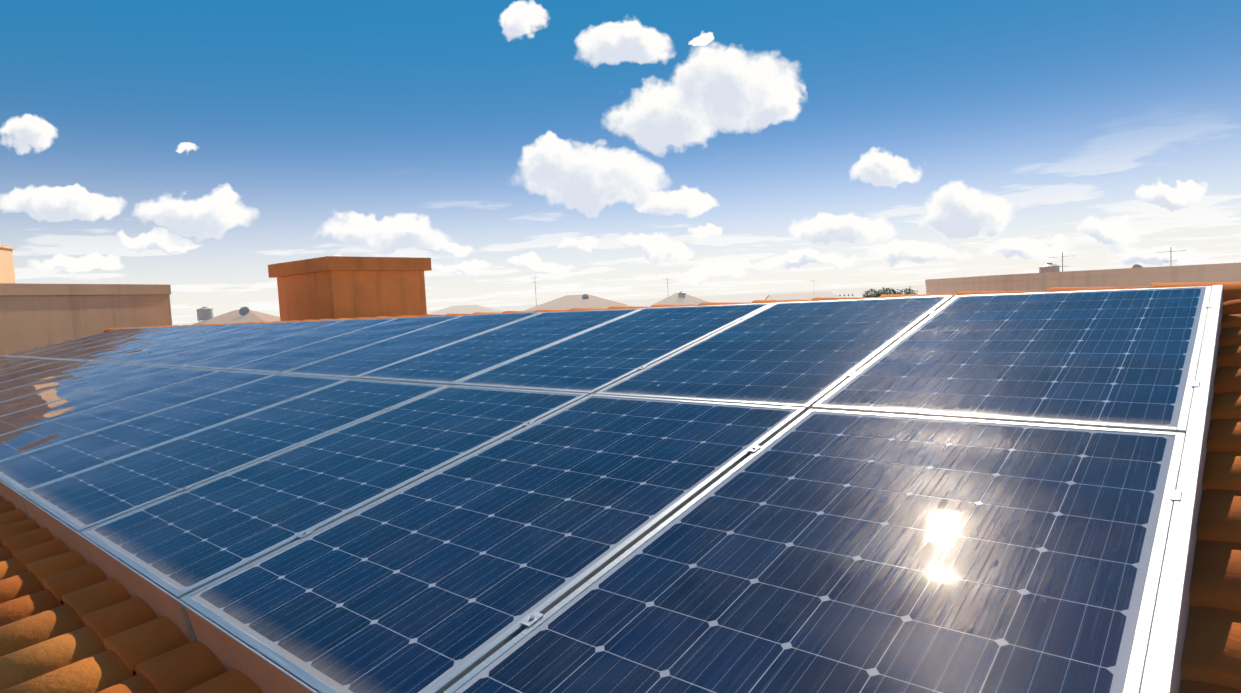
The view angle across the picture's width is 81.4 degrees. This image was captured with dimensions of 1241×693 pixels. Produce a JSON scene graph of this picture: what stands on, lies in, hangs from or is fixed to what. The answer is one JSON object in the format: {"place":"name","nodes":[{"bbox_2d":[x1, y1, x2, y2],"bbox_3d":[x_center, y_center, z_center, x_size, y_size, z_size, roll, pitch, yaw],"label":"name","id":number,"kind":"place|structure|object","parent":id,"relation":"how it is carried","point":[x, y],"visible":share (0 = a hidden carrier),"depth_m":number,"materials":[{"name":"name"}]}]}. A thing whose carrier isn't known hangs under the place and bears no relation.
{"place":"outdoors","nodes":[
{"label":"outdoors","id":0,"kind":"place"},
{"bbox_2d":[0,283,171,355],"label":"parapet wall","id":1,"kind":"structure","parent":0,"point":[35,315],"depth_m":18.12,"materials":[{"name":"paint"}]},
{"bbox_2d":[0,245,15,282],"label":"building","id":2,"kind":"structure","parent":1,"relation":"on","point":[7,273],"depth_m":17.66,"materials":[{"name":"paint"}]},
{"bbox_2d":[429,305,501,314],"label":"roof","id":3,"kind":"structure","parent":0,"point":[466,309],"depth_m":140.93,"materials":[{"name":"paint"}]},
{"bbox_2d":[172,285,925,325],"bbox_3d":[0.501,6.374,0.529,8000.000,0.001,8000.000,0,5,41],"label":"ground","id":4,"kind":"structure","parent":0,"point":[750,298],"depth_m":1373.97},
{"bbox_2d":[192,310,279,324],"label":"roof","id":5,"kind":"structure","parent":4,"relation":"on","point":[234,316],"depth_m":60.92,"materials":[{"name":"beige paint"}]},
{"bbox_2d":[197,307,213,321],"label":"water tank","id":6,"kind":"object","parent":5,"relation":"on","point":[204,313],"visible":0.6,"depth_m":60.58,"materials":[{"name":"plastic"}]},
{"bbox_2d":[239,307,248,315],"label":"satellite dish","id":7,"kind":"object","parent":5,"relation":"on","point":[243,311],"visible":0.96,"depth_m":61.47,"materials":[{"name":"metal"}]},
{"bbox_2d":[650,293,706,305],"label":"roof","id":8,"kind":"structure","parent":4,"relation":"on","point":[674,299],"depth_m":96.09,"materials":[{"name":"paint"}]},
{"bbox_2d":[678,291,685,297],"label":"water tank","id":9,"kind":"object","parent":8,"relation":"on","point":[681,294],"visible":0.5,"depth_m":96.86,"materials":[{"name":"plastic"}]},
{"bbox_2d":[863,289,881,296],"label":"tree","id":10,"kind":"object","parent":4,"relation":"on","point":[873,292],"visible":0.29,"depth_m":149.21,"materials":[{"name":"green plant"}]},
{"bbox_2d":[878,287,907,294],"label":"tree","id":11,"kind":"object","parent":4,"relation":"on","point":[889,291],"visible":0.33,"depth_m":150.80,"materials":[{"name":"green plant"}]},
{"bbox_2d":[898,286,917,293],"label":"tree","id":12,"kind":"object","parent":4,"relation":"on","point":[909,290],"visible":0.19,"depth_m":156.57,"materials":[{"name":"green plant"}]},
{"bbox_2d":[524,294,626,310],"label":"roof","id":13,"kind":"structure","parent":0,"point":[567,302],"depth_m":86.00,"materials":[{"name":"beige paint"}]},
{"bbox_2d":[582,294,588,298],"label":"satellite dish","id":14,"kind":"object","parent":13,"relation":"on","point":[585,296],"visible":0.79,"depth_m":87.77,"materials":[{"name":"metal"}]},
{"bbox_2d":[0,299,1240,692],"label":"roof tiles","id":15,"kind":"object","parent":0,"point":[72,621],"visible":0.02,"depth_m":1.90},
{"bbox_2d":[0,0,1240,323],"label":"sky","id":16,"kind":"structure","parent":0,"point":[612,150],"materials":[{"name":"blue"}]},
{"bbox_2d":[103,282,1240,332],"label":"roof ridge tiles","id":17,"kind":"object","parent":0,"point":[1231,290],"visible":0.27,"depth_m":4.21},
{"bbox_2d":[765,292,836,299],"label":"building","id":18,"kind":"structure","parent":0,"point":[802,296],"depth_m":163.41,"materials":[{"name":"white paint"}]},
{"bbox_2d":[834,293,854,296],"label":"building","id":19,"kind":"structure","parent":0,"point":[846,295],"depth_m":474.35,"materials":[{"name":"white paint"}]},
{"bbox_2d":[925,263,1240,293],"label":"parapet wall","id":20,"kind":"structure","parent":0,"point":[1148,276],"depth_m":38.80,"materials":[{"name":"beige stucco"},{"name":"concrete"}]},
{"bbox_2d":[1039,263,1059,272],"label":"rooftop structure","id":21,"kind":"object","parent":20,"relation":"on","point":[1048,267],"visible":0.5,"depth_m":40.30,"materials":[{"name":"plastic"}]},
{"bbox_2d":[1048,252,1068,271],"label":"tv antenna","id":22,"kind":"object","parent":20,"relation":"on","point":[1062,260],"visible":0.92,"depth_m":41.65,"materials":[{"name":"metal"}]},
{"bbox_2d":[1132,264,1142,267],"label":"vent","id":23,"kind":"object","parent":20,"relation":"on","point":[1137,266],"visible":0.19,"depth_m":41.25,"materials":[{"name":"plastic"}]},
{"bbox_3d":[-9.596,2.191,26.787,11.164,5.954,13.544,0,5,41],"label":"orange flat-roofed house","id":24,"kind":"object","parent":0,"visible":0},
{"bbox_2d":[268,256,431,320],"bbox_3d":[-8.514,-1.408,22.990,3.540,2.603,3.540,0,5,38],"label":"chimney","id":25,"kind":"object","parent":24,"relation":"on","point":[329,287],"depth_m":21.75,"materials":[{"name":"paint"}]},
{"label":"house walls","id":26,"kind":"object","parent":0,"visible":0},
{"bbox_3d":[-4.859,0.507,6.632,18.290,0.057,5.040,0,16,41],"label":"roof","id":27,"kind":"object","parent":26,"relation":"on","visible":0},
{"bbox_2d":[0,285,1222,692],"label":"mounting frame","id":28,"kind":"object","parent":27,"relation":"on","point":[1162,671],"visible":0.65,"depth_m":1.68,"materials":[{"name":"metal"}]},
{"bbox_2d":[0,356,15,359],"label":"solar panel","id":29,"kind":"object","parent":28,"relation":"on","point":[3,357],"visible":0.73,"depth_m":11.28,"materials":[{"name":"glass"}]},
{"bbox_2d":[0,357,29,363],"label":"solar panel","id":30,"kind":"object","parent":28,"relation":"on","point":[8,360],"visible":0.67,"depth_m":10.62,"materials":[{"name":"glass"}]},
{"bbox_2d":[0,357,45,369],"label":"solar panel","id":31,"kind":"object","parent":28,"relation":"on","point":[16,363],"visible":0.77,"depth_m":9.92,"materials":[{"name":"glass"}]},
{"bbox_2d":[0,359,62,375],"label":"solar panel","id":32,"kind":"object","parent":28,"relation":"on","point":[24,366],"visible":0.71,"depth_m":9.21,"materials":[{"name":"glass"}]},
{"bbox_2d":[0,360,84,382],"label":"solar panel","id":33,"kind":"object","parent":28,"relation":"on","point":[32,371],"visible":0.73,"depth_m":8.48,"materials":[{"name":"glass"}]},
{"bbox_2d":[0,361,108,391],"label":"solar panel","id":34,"kind":"object","parent":28,"relation":"on","point":[34,378],"visible":0.62,"depth_m":7.77,"materials":[{"name":"glass"}]},
{"bbox_2d":[5,328,134,356],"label":"solar panel","id":35,"kind":"object","parent":28,"relation":"on","point":[64,343],"visible":0.56,"depth_m":12.01,"materials":[{"name":"glass"}]},
{"bbox_2d":[0,363,140,401],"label":"solar panel","id":36,"kind":"object","parent":28,"relation":"on","point":[43,385],"visible":0.75,"depth_m":7.04,"materials":[{"name":"glass"}]},
{"bbox_2d":[17,327,154,357],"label":"solar panel","id":37,"kind":"object","parent":28,"relation":"on","point":[50,350],"visible":0.5,"depth_m":11.35,"materials":[{"name":"glass"}]},
{"bbox_2d":[0,365,175,415],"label":"solar panel","id":38,"kind":"object","parent":28,"relation":"on","point":[56,394],"visible":0.71,"depth_m":6.30,"materials":[{"name":"glass"}]},
{"bbox_2d":[32,327,173,358],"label":"solar panel","id":39,"kind":"object","parent":28,"relation":"attached to","point":[97,343],"visible":0.69,"depth_m":10.68,"materials":[{"name":"glass"}]},
{"bbox_2d":[0,367,219,434],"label":"solar panel","id":40,"kind":"object","parent":28,"relation":"on","point":[18,420],"visible":0.73,"depth_m":5.56,"materials":[{"name":"glass"}]},
{"bbox_2d":[48,326,199,359],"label":"solar panel","id":41,"kind":"object","parent":28,"relation":"on","point":[118,343],"visible":0.69,"depth_m":10.00,"materials":[{"name":"glass"}]},
{"bbox_2d":[0,370,275,460],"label":"solar panel","id":42,"kind":"object","parent":28,"relation":"on","point":[35,437],"visible":0.67,"depth_m":4.81,"materials":[{"name":"glass"}]},
{"bbox_2d":[67,324,230,360],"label":"solar panel","id":43,"kind":"object","parent":28,"relation":"on","point":[127,347],"visible":0.58,"depth_m":9.33,"materials":[{"name":"glass"}]},
{"bbox_2d":[0,373,349,493],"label":"solar panel","id":44,"kind":"object","parent":28,"relation":"on","point":[35,468],"visible":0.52,"depth_m":4.05,"materials":[{"name":"glass"}]},
{"bbox_2d":[89,323,262,362],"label":"solar panel","id":45,"kind":"object","parent":28,"relation":"attached to","point":[166,344],"visible":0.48,"depth_m":8.66,"materials":[{"name":"glass"}]},
{"bbox_2d":[113,322,298,364],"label":"solar panel","id":46,"kind":"object","parent":28,"relation":"on","point":[143,359],"visible":0.65,"depth_m":7.98,"materials":[{"name":"glass"}]},
{"bbox_2d":[21,379,447,532],"bbox_3d":[-1.797,0.445,3.515,1.000,0.036,1.650,0,16,41],"label":"solar panel","id":47,"kind":"object","parent":28,"relation":"on","point":[78,502],"visible":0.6,"depth_m":3.34,"materials":[{"name":"glass"}]},
{"bbox_2d":[144,320,343,366],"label":"solar panel","id":48,"kind":"object","parent":28,"relation":"attached to","point":[228,347],"visible":0.62,"depth_m":7.31,"materials":[{"name":"glass"}]},
{"bbox_2d":[180,318,396,369],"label":"solar panel","id":49,"kind":"object","parent":28,"relation":"on","point":[244,355],"visible":0.62,"depth_m":6.63,"materials":[{"name":"glass"}]},
{"bbox_2d":[80,385,588,599],"bbox_3d":[-1.032,0.450,2.848,1.000,0.036,1.650,0,16,41],"label":"solar panel","id":50,"kind":"object","parent":28,"relation":"on","point":[179,545],"visible":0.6,"depth_m":2.63,"materials":[{"name":"glass"}]},
{"bbox_2d":[224,315,462,373],"bbox_3d":[-2.275,-0.029,6.053,1.000,0.037,1.650,0,17,41],"label":"solar panel","id":51,"kind":"object","parent":28,"relation":"on","point":[288,360],"visible":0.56,"depth_m":5.95,"materials":[{"name":"glass"}]},
{"bbox_2d":[281,312,541,378],"bbox_3d":[-1.510,-0.025,5.386,1.000,0.037,1.650,0,16,41],"label":"solar panel","id":52,"kind":"object","parent":28,"relation":"attached to","point":[352,364],"visible":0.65,"depth_m":5.28,"materials":[{"name":"glass"}]},
{"bbox_2d":[180,394,805,692],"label":"solar panel","id":53,"kind":"object","parent":28,"relation":"on","point":[443,579],"visible":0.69,"depth_m":1.92,"materials":[{"name":"glass"}]},
{"bbox_2d":[354,308,641,385],"bbox_3d":[-0.745,-0.020,4.719,1.000,0.036,1.650,0,16,41],"label":"solar panel","id":54,"kind":"object","parent":28,"relation":"on","point":[452,363],"visible":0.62,"depth_m":4.58,"materials":[{"name":"glass"}]},
{"bbox_2d":[453,303,772,394],"bbox_3d":[0.020,-0.016,4.052,1.000,0.035,1.650,0,16,41],"label":"solar panel","id":55,"kind":"object","parent":28,"relation":"on","point":[596,359],"visible":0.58,"depth_m":3.90,"materials":[{"name":"glass"}]},
{"bbox_2d":[594,295,952,411],"bbox_3d":[0.785,-0.012,3.385,1.000,0.035,1.650,0,16,41],"label":"solar panel","id":56,"kind":"object","parent":28,"relation":"attached to","point":[807,355],"visible":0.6,"depth_m":3.20,"materials":[{"name":"glass"}]},
{"bbox_2d":[443,409,1185,692],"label":"solar panel","id":57,"kind":"object","parent":28,"relation":"on","point":[819,551],"visible":0.94,"depth_m":1.45,"materials":[{"name":"glass"}]},
{"bbox_2d":[812,286,1211,432],"bbox_3d":[1.550,-0.007,2.718,1.000,0.035,1.650,0,16,41],"label":"solar panel","id":58,"kind":"object","parent":28,"relation":"on","point":[1123,359],"visible":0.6,"depth_m":2.49,"materials":[{"name":"glass"}]}
]}

